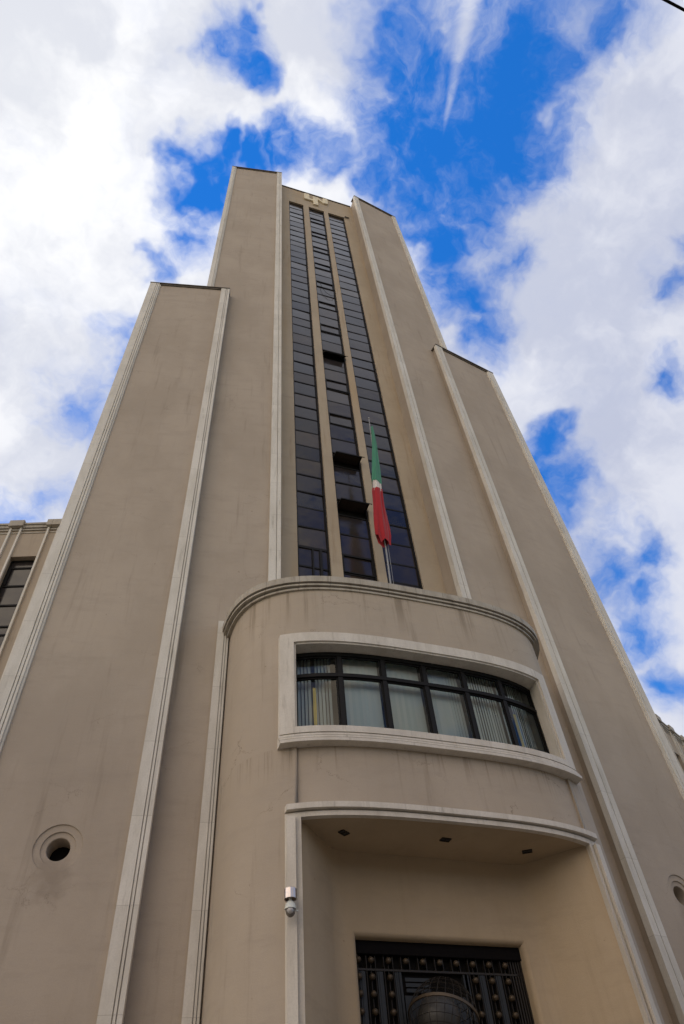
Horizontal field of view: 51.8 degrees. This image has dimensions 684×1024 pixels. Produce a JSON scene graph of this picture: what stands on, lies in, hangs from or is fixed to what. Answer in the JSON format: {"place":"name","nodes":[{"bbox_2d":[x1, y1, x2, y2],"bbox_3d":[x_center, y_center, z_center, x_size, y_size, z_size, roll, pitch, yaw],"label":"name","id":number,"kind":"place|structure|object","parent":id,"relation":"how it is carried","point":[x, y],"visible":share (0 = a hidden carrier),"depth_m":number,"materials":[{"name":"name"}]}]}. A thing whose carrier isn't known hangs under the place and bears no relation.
{"place":"outdoors","nodes":[
{"label":"outdoors","id":0,"kind":"place"},
{"bbox_2d":[0,0,683,735],"label":"sky","id":1,"kind":"structure","parent":0,"point":[526,157],"materials":[{"name":"blue"}]},
{"bbox_2d":[662,0,683,11],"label":"overhead cable","id":2,"kind":"object","parent":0,"point":[677,6],"visible":1,"depth_m":7.19,"materials":[{"name":"black paint"}]},
{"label":"pavement","id":3,"kind":"structure","parent":0,"visible":0},
{"bbox_2d":[0,166,683,1023],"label":"tower building","id":4,"kind":"structure","parent":3,"relation":"on","point":[242,680],"depth_m":22.77,"materials":[{"name":"paint"}]},
{"bbox_2d":[0,560,34,646],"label":"wing window","id":5,"kind":"structure","parent":4,"relation":"in","point":[14,581],"depth_m":27.25,"materials":[{"name":"black glass"}]},
{"bbox_2d":[284,886,297,917],"bbox_3d":[-1.161,8.832,15.697,0.321,0.742,0.506,11,-52,-14],"label":"dome camera","id":6,"kind":"object","parent":4,"relation":"attached to","point":[290,895],"visible":1,"depth_m":15.68,"materials":[{"name":"silver metal"}]},
{"bbox_2d":[338,829,349,835],"bbox_3d":[0.049,8.311,18.256,0.180,0.029,0.279,-32,-55,20],"label":"recessed spotlight","id":7,"kind":"object","parent":4,"relation":"attached to","point":[343,832],"visible":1,"depth_m":18.24,"materials":[{"name":"brown metal"}]},
{"bbox_2d":[368,417,393,583],"bbox_3d":[1.865,0.163,32.732,0.215,15.952,0.844,11,-52,-14],"label":"flagpole","id":8,"kind":"object","parent":4,"relation":"on","point":[384,539],"visible":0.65,"depth_m":30.67,"materials":[{"name":"silver metal"}]},
{"bbox_2d":[371,426,390,546],"bbox_3d":[1.640,-1.459,34.449,0.804,9.020,0.579,-14,-51,7],"label":"flag","id":9,"kind":"object","parent":8,"relation":"hanging from","point":[382,528],"visible":1,"depth_m":32.85,"materials":[{"name":"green fabric"}]},
{"bbox_2d":[277,632,581,783],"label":"curved window","id":10,"kind":"structure","parent":4,"relation":"in","point":[335,688],"depth_m":21.96,"materials":[{"name":"glass"}]},
{"bbox_2d":[355,940,534,1023],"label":"door","id":11,"kind":"structure","parent":4,"relation":"in","point":[399,982],"depth_m":17.49,"materials":[{"name":"black metal"}]},
{"bbox_2d":[439,837,451,842],"bbox_3d":[2.772,8.781,18.874,0.279,0.029,0.180,16,-54,-17],"label":"recessed spotlight","id":12,"kind":"object","parent":4,"relation":"attached to","point":[444,839],"visible":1,"depth_m":18.87,"materials":[{"name":"brown metal"}]},
{"bbox_2d":[522,849,531,853],"bbox_3d":[5.162,9.467,19.642,0.279,0.029,0.180,-12,-51,5],"label":"recessed spotlight","id":13,"kind":"object","parent":4,"relation":"attached to","point":[526,851],"visible":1,"depth_m":19.64,"materials":[{"name":"brown metal"}]}
]}

